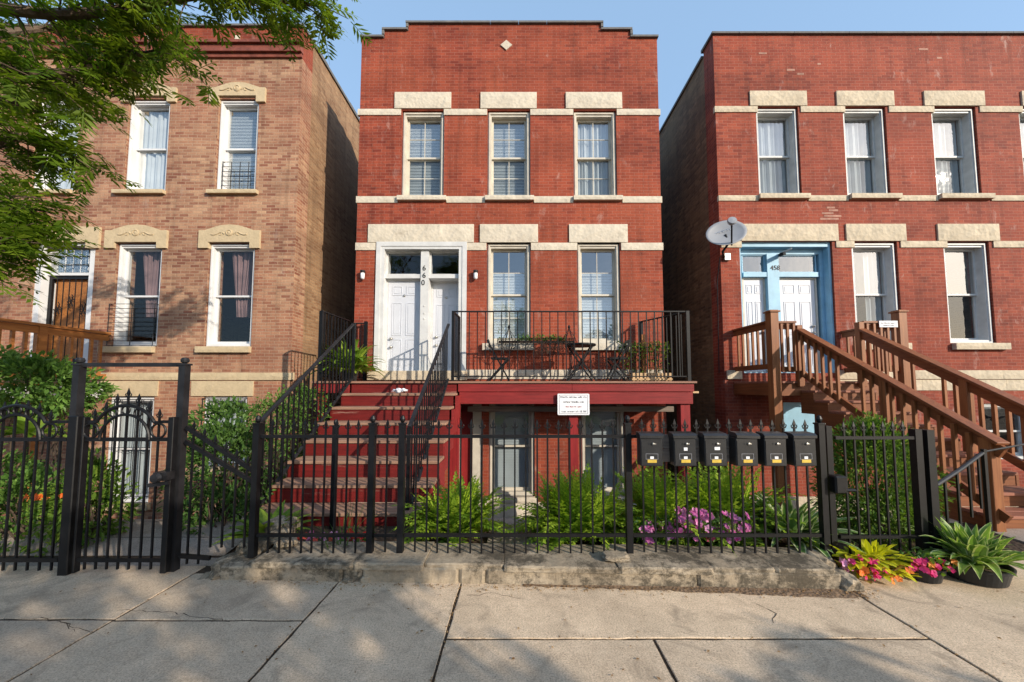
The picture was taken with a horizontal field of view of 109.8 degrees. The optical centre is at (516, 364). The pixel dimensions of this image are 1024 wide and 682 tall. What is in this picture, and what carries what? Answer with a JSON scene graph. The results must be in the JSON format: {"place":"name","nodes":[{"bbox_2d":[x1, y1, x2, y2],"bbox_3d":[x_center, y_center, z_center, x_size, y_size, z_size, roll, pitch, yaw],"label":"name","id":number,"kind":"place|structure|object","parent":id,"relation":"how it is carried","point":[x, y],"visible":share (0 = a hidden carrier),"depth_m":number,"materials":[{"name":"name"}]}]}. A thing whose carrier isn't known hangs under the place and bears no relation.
{"place":"outdoors","nodes":[
{"label":"outdoors","id":0,"kind":"place"},
{"bbox_2d":[0,510,243,565],"bbox_3d":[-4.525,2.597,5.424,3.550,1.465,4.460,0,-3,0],"label":"path","id":1,"kind":"structure","parent":0,"point":[215,549],"depth_m":3.55,"materials":[{"name":"concrete"}]},
{"bbox_2d":[297,528,375,541],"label":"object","id":2,"kind":"object","parent":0,"point":[363,539],"visible":0.2,"depth_m":3.46,"materials":[{"name":"red plant"}]},
{"bbox_2d":[393,388,406,392],"bbox_3d":[-2.086,0.452,6.413,0.324,0.086,0.156,0,-3,0],"label":"plastic bag","id":3,"kind":"object","parent":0,"point":[397,390],"visible":1,"depth_m":6.38,"materials":[{"name":"white plastic"}]},
{"bbox_2d":[0,580,1021,681],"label":"leaf litter","id":4,"kind":"object","parent":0,"point":[803,590],"visible":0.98,"depth_m":2.77,"materials":[{"name":"brown plant"}]},
{"bbox_2d":[0,515,1023,681],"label":"sidewalk","id":5,"kind":"structure","parent":0,"point":[964,620],"depth_m":2.35,"materials":[{"name":"concrete"}]},
{"bbox_2d":[0,400,84,575],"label":"iron fence","id":6,"kind":"object","parent":5,"relation":"on","point":[63,559],"visible":0.99,"depth_m":3.11,"materials":[{"name":"black metal"}]},
{"bbox_2d":[69,357,192,571],"bbox_3d":[-3.464,0.871,3.194,1.020,1.884,0.074,0,-3,0],"label":"gate frame","id":7,"kind":"object","parent":5,"relation":"on","point":[78,383],"visible":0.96,"depth_m":3.20,"materials":[{"name":"black metal"}]},
{"bbox_2d":[71,388,178,572],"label":"iron gate","id":8,"kind":"structure","parent":7,"relation":"attached to","point":[166,476],"depth_m":3.12,"materials":[{"name":"black metal"}]},
{"bbox_2d":[4,592,776,631],"bbox_3d":[-0.856,1.756,2.589,5.382,0.001,0.399,0,-3,-1],"label":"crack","id":9,"kind":"object","parent":5,"relation":"on","point":[229,621],"visible":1,"depth_m":2.50,"materials":[{"name":"grey concrete"}]},
{"bbox_2d":[523,584,866,597],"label":"washed soil","id":10,"kind":"structure","parent":5,"relation":"on","point":[835,593],"depth_m":2.82,"materials":[{"name":"brown soil"}]},
{"bbox_2d":[831,539,920,584],"bbox_3d":[2.998,1.627,3.054,0.742,0.289,0.465,0,-3,0],"label":"coleus","id":11,"kind":"object","parent":5,"relation":"on","point":[871,560],"visible":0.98,"depth_m":2.97,"materials":[{"name":"yellow plant"}]},
{"bbox_2d":[825,421,942,567],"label":"iron gate","id":12,"kind":"structure","parent":5,"relation":"on","point":[924,479],"depth_m":3.20,"materials":[{"name":"black metal"}]},
{"bbox_2d":[897,549,957,583],"bbox_3d":[3.388,1.665,3.009,0.412,0.225,0.326,0,-3,0],"label":"flower pot","id":13,"kind":"object","parent":5,"relation":"on","point":[932,571],"visible":0.94,"depth_m":2.92,"materials":[{"name":"black plastic"}]},
{"bbox_2d":[942,549,1016,588],"bbox_3d":[3.830,1.711,3.033,0.460,0.133,0.460,0,-3,0],"label":"planter tub","id":14,"kind":"object","parent":5,"relation":"on","point":[990,578],"visible":0.38,"depth_m":2.88,"materials":[{"name":"black plastic"}]},
{"bbox_2d":[902,517,1023,581],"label":"hosta","id":15,"kind":"object","parent":14,"relation":"in","point":[979,551],"visible":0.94,"depth_m":2.96,"materials":[{"name":"green plant"}]},
{"bbox_2d":[0,457,1023,565],"bbox_3d":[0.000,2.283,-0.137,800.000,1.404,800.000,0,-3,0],"label":"ground","id":16,"kind":"structure","parent":0,"point":[1013,546],"depth_m":3.71,"materials":[{"name":"soil"}]},
{"bbox_2d":[0,413,85,436],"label":"leafy plant","id":17,"kind":"object","parent":16,"relation":"on","point":[20,428],"visible":0.56,"depth_m":4.09,"materials":[{"name":"green plant"}]},
{"bbox_2d":[0,443,106,552],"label":"shrub","id":18,"kind":"object","parent":16,"relation":"on","point":[28,477],"visible":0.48,"depth_m":3.72,"materials":[{"name":"green plant"}]},
{"bbox_2d":[0,318,110,517],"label":"wooden porch","id":19,"kind":"object","parent":16,"relation":"on","point":[42,336],"visible":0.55,"depth_m":6.89,"materials":[{"name":"orange wood"}]},
{"bbox_2d":[0,344,122,517],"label":"shrub","id":20,"kind":"object","parent":16,"relation":"on","point":[37,369],"visible":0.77,"depth_m":4.93,"materials":[{"name":"green plant"}]},
{"bbox_2d":[14,447,141,556],"bbox_3d":[-4.365,1.373,3.656,0.844,1.083,0.836,0,-3,0],"label":"shrub","id":21,"kind":"object","parent":16,"relation":"on","point":[49,511],"visible":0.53,"depth_m":3.60,"materials":[{"name":"green plant"}]},
{"bbox_2d":[0,23,359,518],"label":"brick house","id":22,"kind":"structure","parent":16,"relation":"on","point":[226,265],"depth_m":8.16,"materials":[{"name":"brick"}]},
{"bbox_2d":[27,101,78,194],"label":"window","id":23,"kind":"structure","parent":22,"relation":"in","point":[64,184],"depth_m":8.38,"materials":[{"name":"white paint"}]},
{"bbox_2d":[46,276,88,364],"bbox_3d":[-10.080,-0.930,8.166,1.048,2.180,0.129,0,-3,0],"label":"security door","id":24,"kind":"structure","parent":22,"relation":"in","point":[69,309],"depth_m":8.19,"materials":[{"name":"orange wood"}]},
{"bbox_2d":[92,397,153,510],"bbox_3d":[-8.417,1.897,7.885,1.155,2.398,0.396,0,-3,0],"label":"window","id":25,"kind":"structure","parent":22,"relation":"in","point":[131,424],"depth_m":8.00,"materials":[{"name":"white paint"}]},
{"bbox_2d":[97,244,161,352],"bbox_3d":[-8.520,-1.493,8.088,1.192,2.461,0.397,0,-3,0],"label":"window","id":26,"kind":"structure","parent":22,"relation":"in","point":[152,255],"depth_m":8.14,"materials":[{"name":"white paint"}]},
{"bbox_2d":[111,101,169,194],"bbox_3d":[-8.488,-4.966,8.296,1.144,2.260,0.396,0,-3,0],"label":"window","id":27,"kind":"structure","parent":22,"relation":"in","point":[148,145],"depth_m":8.40,"materials":[{"name":"white glass"}]},
{"bbox_2d":[193,397,247,472],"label":"window","id":28,"kind":"structure","parent":22,"relation":"in","point":[206,400],"depth_m":7.91,"materials":[{"name":"white paint"}]},
{"bbox_2d":[194,244,254,352],"bbox_3d":[-6.419,-1.493,8.088,1.172,2.461,0.397,0,-3,0],"label":"window","id":29,"kind":"structure","parent":22,"relation":"in","point":[243,256],"depth_m":8.14,"materials":[{"name":"white paint"}]},
{"bbox_2d":[206,101,258,194],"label":"window","id":30,"kind":"structure","parent":22,"relation":"in","point":[227,107],"depth_m":8.37,"materials":[{"name":"white paint"}]},
{"bbox_2d":[0,0,371,311],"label":"street tree","id":31,"kind":"object","parent":16,"relation":"on","point":[23,225],"visible":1,"depth_m":3.44,"materials":[{"name":"green plant"}]},
{"bbox_2d":[156,395,284,534],"bbox_3d":[-3.552,1.216,4.397,1.243,1.687,1.588,2,-4,-24],"label":"shrub","id":32,"kind":"object","parent":16,"relation":"on","point":[228,431],"visible":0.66,"depth_m":4.24,"materials":[{"name":"green plant"}]},
{"bbox_2d":[226,383,332,504],"bbox_3d":[-3.544,1.425,5.437,1.424,2.328,1.304,3,-4,-39],"label":"shrub","id":33,"kind":"object","parent":16,"relation":"on","point":[270,403],"visible":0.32,"depth_m":5.55,"materials":[{"name":"green plant"}]},
{"bbox_2d":[247,323,460,525],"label":"porch stairs","id":34,"kind":"structure","parent":16,"relation":"on","point":[426,401],"depth_m":5.12,"materials":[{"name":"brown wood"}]},
{"bbox_2d":[389,470,513,547],"bbox_3d":[-0.645,1.499,3.771,1.404,0.834,1.227,3,-5,-41],"label":"fern","id":35,"kind":"object","parent":16,"relation":"on","point":[454,513],"visible":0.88,"depth_m":3.66,"materials":[{"name":"green plant"}]},
{"bbox_2d":[311,310,698,502],"bbox_3d":[-0.195,1.096,7.167,7.150,4.190,1.220,0,-3,0],"label":"front porch","id":36,"kind":"object","parent":16,"relation":"on","point":[679,394],"visible":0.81,"depth_m":6.66,"materials":[{"name":"wood"}]},
{"bbox_2d":[304,339,385,380],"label":"potted plant","id":37,"kind":"object","parent":36,"relation":"on","point":[360,361],"visible":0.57,"depth_m":6.94,"materials":[{"name":"green plant"}]},
{"bbox_2d":[487,339,509,380],"bbox_3d":[-0.355,-0.079,7.138,0.453,0.829,0.374,0,-3,0],"label":"bistro chair","id":38,"kind":"object","parent":36,"relation":"on","point":[506,359],"visible":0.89,"depth_m":6.97,"materials":[{"name":"black metal"}]},
{"bbox_2d":[497,325,576,380],"bbox_3d":[0.430,-0.252,7.482,1.670,1.202,0.488,0,-3,0],"label":"planter stand","id":39,"kind":"object","parent":36,"relation":"on","point":[562,341],"visible":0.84,"depth_m":7.49,"materials":[{"name":"black metal"}]},
{"bbox_2d":[557,394,589,414],"bbox_3d":[1.038,0.718,6.574,0.582,0.387,0.019,0,-3,0],"label":"notice board","id":40,"kind":"object","parent":36,"relation":"attached to","point":[573,404],"visible":1,"depth_m":6.57,"materials":[{"name":"white paper"}]},
{"bbox_2d":[565,342,596,380],"bbox_3d":[1.270,-0.039,7.135,0.600,0.748,0.600,0,-3,0],"label":"bistro table","id":41,"kind":"object","parent":36,"relation":"on","point":[578,345],"visible":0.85,"depth_m":7.00,"materials":[{"name":"black metal"}]},
{"bbox_2d":[605,339,631,380],"bbox_3d":[2.005,-0.079,7.138,0.453,0.829,0.374,0,-3,0],"label":"bistro chair","id":42,"kind":"object","parent":36,"relation":"on","point":[625,347],"visible":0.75,"depth_m":7.00,"materials":[{"name":"black metal"}]},
{"bbox_2d":[615,335,672,380],"bbox_3d":[2.586,-0.151,7.352,1.104,0.978,0.583,0,-3,0],"label":"wooden planter","id":43,"kind":"object","parent":36,"relation":"on","point":[643,351],"visible":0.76,"depth_m":7.33,"materials":[{"name":"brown wood"}]},
{"bbox_2d":[349,20,667,522],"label":"brick house","id":44,"kind":"structure","parent":16,"relation":"on","point":[508,165],"depth_m":8.16,"materials":[{"name":"brick"}]},
{"bbox_2d":[387,282,419,370],"bbox_3d":[-2.550,-0.869,8.121,0.725,2.067,0.105,0,-3,0],"label":"door","id":45,"kind":"structure","parent":44,"relation":"in","point":[403,338],"depth_m":8.12,"materials":[{"name":"white paint"}]},
{"bbox_2d":[397,112,446,200],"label":"window","id":46,"kind":"structure","parent":44,"relation":"in","point":[409,118],"depth_m":8.36,"materials":[{"name":"beige paint"}]},
{"bbox_2d":[432,284,458,370],"bbox_3d":[-1.627,-0.859,8.291,0.609,2.067,0.105,0,-3,0],"label":"door","id":47,"kind":"structure","parent":44,"relation":"in","point":[445,296],"depth_m":8.32,"materials":[{"name":"white paint"}]},
{"bbox_2d":[453,400,481,500],"bbox_3d":[-1.094,2.039,7.882,0.656,2.552,0.180,0,-3,0],"label":"basement door","id":48,"kind":"structure","parent":44,"relation":"in","point":[466,416],"depth_m":7.87,"materials":[{"name":"beige paint"}]},
{"bbox_2d":[482,244,532,349],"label":"window","id":49,"kind":"structure","parent":44,"relation":"in","point":[491,248],"depth_m":8.19,"materials":[{"name":"beige paint"}]},
{"bbox_2d":[485,112,533,200],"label":"window","id":50,"kind":"structure","parent":44,"relation":"in","point":[493,117],"depth_m":8.36,"materials":[{"name":"beige paint"}]},
{"bbox_2d":[487,404,536,502],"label":"window","id":51,"kind":"structure","parent":44,"relation":"in","point":[498,442],"depth_m":8.02,"materials":[{"name":"beige paint"}]},
{"bbox_2d":[573,112,622,200],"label":"window","id":52,"kind":"structure","parent":44,"relation":"in","point":[594,139],"depth_m":8.40,"materials":[{"name":"white glass"}]},
{"bbox_2d":[575,244,629,349],"bbox_3d":[1.870,-1.523,8.084,1.188,2.417,0.384,0,-3,0],"label":"window","id":53,"kind":"structure","parent":44,"relation":"in","point":[581,248],"depth_m":8.17,"materials":[{"name":"beige paint"}]},
{"bbox_2d":[581,404,624,502],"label":"window","id":54,"kind":"structure","parent":44,"relation":"in","point":[585,442],"depth_m":8.03,"materials":[{"name":"beige paint"}]},
{"bbox_2d":[197,515,864,591],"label":"stone wall","id":55,"kind":"structure","parent":16,"relation":"on","point":[760,568],"depth_m":2.96,"materials":[{"name":"grey stone"}]},
{"bbox_2d":[212,500,318,544],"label":"hosta","id":56,"kind":"object","parent":55,"relation":"on","point":[263,515],"visible":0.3,"depth_m":3.54,"materials":[{"name":"green plant"}]},
{"bbox_2d":[308,503,381,548],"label":"grass clump","id":57,"kind":"object","parent":55,"relation":"on","point":[336,539],"visible":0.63,"depth_m":3.41,"materials":[{"name":"green plant"}]},
{"bbox_2d":[247,415,830,557],"bbox_3d":[0.197,1.145,3.617,5.058,1.348,0.963,0,-3,0],"label":"iron fence","id":58,"kind":"object","parent":55,"relation":"on","point":[370,534],"visible":0.99,"depth_m":3.16,"materials":[{"name":"black metal"}]},
{"bbox_2d":[178,421,250,563],"bbox_3d":[-2.629,1.113,3.169,0.637,1.238,0.024,0,-3,0],"label":"iron fence","id":59,"kind":"object","parent":58,"relation":"attached to","point":[215,459],"visible":0.98,"depth_m":3.17,"materials":[{"name":"black metal"}]},
{"bbox_2d":[662,434,730,461],"bbox_3d":[1.827,0.724,3.140,1.532,0.232,0.025,0,-3,0],"label":"mounting board","id":60,"kind":"object","parent":58,"relation":"attached to","point":[665,444],"visible":0.14,"depth_m":3.13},
{"bbox_2d":[636,431,663,465],"bbox_3d":[1.135,0.713,3.068,0.197,0.278,0.116,0,-3,2],"label":"mailbox","id":61,"kind":"object","parent":60,"relation":"attached to","point":[649,449],"visible":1,"depth_m":3.02,"materials":[{"name":"metal"}]},
{"bbox_2d":[641,441,661,464],"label":"door","id":62,"kind":"structure","parent":61,"relation":"in","point":[647,450],"depth_m":3.02,"materials":[{"name":"metal"}]},
{"bbox_2d":[668,431,696,465],"bbox_3d":[1.416,0.713,3.068,0.197,0.278,0.116,-1,-3,1],"label":"mailbox","id":63,"kind":"object","parent":60,"relation":"attached to","point":[682,448],"visible":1,"depth_m":3.02,"materials":[{"name":"metal"}]},
{"bbox_2d":[675,441,695,464],"bbox_3d":[1.416,0.738,3.022,0.171,0.203,0.004,0,-3,1],"label":"door","id":64,"kind":"structure","parent":63,"relation":"in","point":[679,448],"depth_m":3.02,"materials":[{"name":"metal"}]},
{"bbox_2d":[697,431,727,465],"bbox_3d":[1.673,0.713,3.068,0.197,0.278,0.116,0,-3,0],"label":"mailbox","id":65,"kind":"object","parent":60,"relation":"attached to","point":[712,449],"visible":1,"depth_m":3.02,"materials":[{"name":"metal"}]},
{"bbox_2d":[705,441,726,464],"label":"door","id":66,"kind":"structure","parent":65,"relation":"in","point":[710,449],"depth_m":3.02,"materials":[{"name":"metal"}]},
{"bbox_2d":[729,431,759,465],"bbox_3d":[1.944,0.711,3.068,0.202,0.282,0.116,0,-3,-1],"label":"mailbox","id":67,"kind":"object","parent":60,"relation":"attached to","point":[743,449],"visible":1,"depth_m":3.02,"materials":[{"name":"metal"}]},
{"bbox_2d":[737,441,757,464],"bbox_3d":[1.936,0.738,3.022,0.169,0.202,0.004,0,-3,-1],"label":"door","id":68,"kind":"structure","parent":67,"relation":"in","point":[743,450],"depth_m":3.02,"materials":[{"name":"metal"}]},
{"bbox_2d":[755,431,787,465],"bbox_3d":[2.176,0.713,3.068,0.197,0.278,0.116,0,-3,-1],"label":"mailbox","id":69,"kind":"object","parent":60,"relation":"attached to","point":[771,445],"visible":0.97,"depth_m":3.02,"materials":[{"name":"metal"}]},
{"bbox_2d":[766,441,786,464],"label":"door","id":70,"kind":"structure","parent":69,"relation":"in","point":[779,450],"depth_m":3.02,"materials":[{"name":"metal"}]},
{"bbox_2d":[784,431,816,465],"bbox_3d":[2.424,0.713,3.068,0.197,0.278,0.116,-1,-3,0],"label":"mailbox","id":71,"kind":"object","parent":60,"relation":"attached to","point":[800,448],"visible":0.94,"depth_m":3.02,"materials":[{"name":"metal"}]},
{"bbox_2d":[795,441,815,464],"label":"door","id":72,"kind":"structure","parent":71,"relation":"in","point":[809,450],"depth_m":3.02,"materials":[{"name":"metal"}]},
{"bbox_2d":[498,461,663,551],"bbox_3d":[0.628,1.474,3.831,1.744,0.869,1.553,0,-3,0],"label":"fern","id":73,"kind":"object","parent":16,"relation":"on","point":[575,509],"visible":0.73,"depth_m":3.62,"materials":[{"name":"green plant"}]},
{"bbox_2d":[594,455,736,556],"bbox_3d":[1.490,1.427,3.934,1.623,1.089,1.562,-2,-4,34],"label":"fern","id":74,"kind":"object","parent":16,"relation":"on","point":[649,497],"visible":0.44,"depth_m":3.71,"materials":[{"name":"green plant"}]},
{"bbox_2d":[634,506,752,546],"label":"flower clump","id":75,"kind":"object","parent":16,"relation":"on","point":[704,520],"visible":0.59,"depth_m":3.35,"materials":[{"name":"purple plant"}]},
{"bbox_2d":[704,507,763,545],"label":"hosta","id":76,"kind":"object","parent":16,"relation":"on","point":[717,515],"visible":0.27,"depth_m":3.38,"materials":[{"name":"green plant"}]},
{"bbox_2d":[667,462,820,548],"bbox_3d":[2.228,1.470,3.808,1.848,1.109,1.642,-3,-4,37],"label":"fern","id":77,"kind":"object","parent":16,"relation":"on","point":[725,494],"visible":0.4,"depth_m":3.74,"materials":[{"name":"green plant"}]},
{"bbox_2d":[736,492,873,558],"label":"hosta","id":78,"kind":"object","parent":16,"relation":"on","point":[792,513],"visible":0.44,"depth_m":3.41,"materials":[{"name":"green plant"}]},
{"bbox_2d":[732,310,911,511],"bbox_3d":[5.970,1.079,7.174,2.578,4.146,1.289,0,-3,0],"label":"wooden porch","id":79,"kind":"object","parent":16,"relation":"on","point":[774,388],"visible":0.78,"depth_m":6.68,"materials":[{"name":"brown wood"}]},
{"bbox_2d":[879,321,897,326],"bbox_3d":[6.894,-0.761,6.676,0.340,0.120,0.013,0,-3,0],"label":"paper notice","id":80,"kind":"object","parent":79,"relation":"attached to","point":[888,323],"visible":1,"depth_m":6.67,"materials":[{"name":"white paper"}]},
{"bbox_2d":[659,31,1023,514],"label":"brick house","id":81,"kind":"structure","parent":16,"relation":"on","point":[848,179],"depth_m":8.22,"materials":[{"name":"brick"}]},
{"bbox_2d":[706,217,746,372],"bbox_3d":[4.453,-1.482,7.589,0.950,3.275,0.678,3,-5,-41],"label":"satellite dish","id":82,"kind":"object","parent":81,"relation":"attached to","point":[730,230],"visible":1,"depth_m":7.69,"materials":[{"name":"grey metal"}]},
{"bbox_2d":[744,280,765,371],"bbox_3d":[5.430,-0.905,8.202,0.448,2.111,0.107,0,-3,0],"label":"door","id":83,"kind":"structure","parent":81,"relation":"in","point":[753,289],"depth_m":8.23,"materials":[{"name":"white paint"}]},
{"bbox_2d":[756,109,810,199],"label":"window","id":84,"kind":"structure","parent":81,"relation":"in","point":[773,175],"depth_m":8.44,"materials":[{"name":"white glass"}]},
{"bbox_2d":[779,280,817,371],"bbox_3d":[6.420,-0.905,8.202,0.822,2.111,0.107,0,-3,0],"label":"door","id":85,"kind":"structure","parent":81,"relation":"in","point":[797,297],"depth_m":8.23,"materials":[{"name":"white paint"}]},
{"bbox_2d":[843,109,902,199],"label":"window","id":86,"kind":"structure","parent":81,"relation":"in","point":[859,172],"depth_m":8.42,"materials":[{"name":"white glass"}]},
{"bbox_2d":[852,243,911,349],"bbox_3d":[8.043,-1.540,8.116,1.129,2.425,0.447,0,-3,0],"label":"window","id":87,"kind":"structure","parent":81,"relation":"in","point":[874,310],"depth_m":8.24,"materials":[{"name":"white paint"}]},
{"bbox_2d":[931,109,995,199],"bbox_3d":[10.092,-4.811,8.312,1.200,2.184,0.447,0,-3,0],"label":"window","id":88,"kind":"structure","parent":81,"relation":"in","point":[943,120],"depth_m":8.42,"materials":[{"name":"white glass"}]},
{"bbox_2d":[943,243,1011,349],"bbox_3d":[10.155,-1.541,8.095,1.216,2.425,0.404,0,-3,0],"label":"window","id":89,"kind":"structure","parent":81,"relation":"in","point":[980,298],"depth_m":8.10,"materials":[{"name":"white paint"}]},
{"bbox_2d":[984,404,1022,458],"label":"window","id":90,"kind":"structure","parent":81,"relation":"in","point":[1019,453],"depth_m":7.98,"materials":[{"name":"white glass"}]},
{"bbox_2d":[1019,109,1023,167],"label":"window","id":91,"kind":"structure","parent":81,"relation":"in","point":[1021,116],"depth_m":8.50,"materials":[{"name":"grey paint"}]},
{"bbox_2d":[809,408,963,552],"bbox_3d":[3.874,1.180,3.886,1.288,1.408,1.060,0,-3,0],"label":"shrub","id":92,"kind":"object","parent":16,"relation":"on","point":[868,420],"visible":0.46,"depth_m":3.74,"materials":[{"name":"green plant"}]},
{"bbox_2d":[796,329,1023,542],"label":"wooden stairs","id":93,"kind":"structure","parent":16,"relation":"on","point":[829,405],"depth_m":4.97,"materials":[{"name":"wood"}]},
{"bbox_2d":[938,443,1023,539],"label":"metal handrail","id":94,"kind":"object","parent":16,"relation":"on","point":[982,453],"visible":0.83,"depth_m":3.67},
{"bbox_2d":[0,0,1023,129],"label":"sky","id":95,"kind":"structure","parent":0,"point":[683,27],"materials":[{"name":"blue"}]},
{"bbox_2d":[487,518,566,548],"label":"front walk","id":96,"kind":"structure","parent":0,"point":[510,540],"depth_m":3.73,"materials":[{"name":"concrete"}]},
{"bbox_2d":[790,537,819,550],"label":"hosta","id":97,"kind":"object","parent":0,"point":[807,545],"visible":0.1,"depth_m":3.43,"materials":[{"name":"green plant"}]}
]}

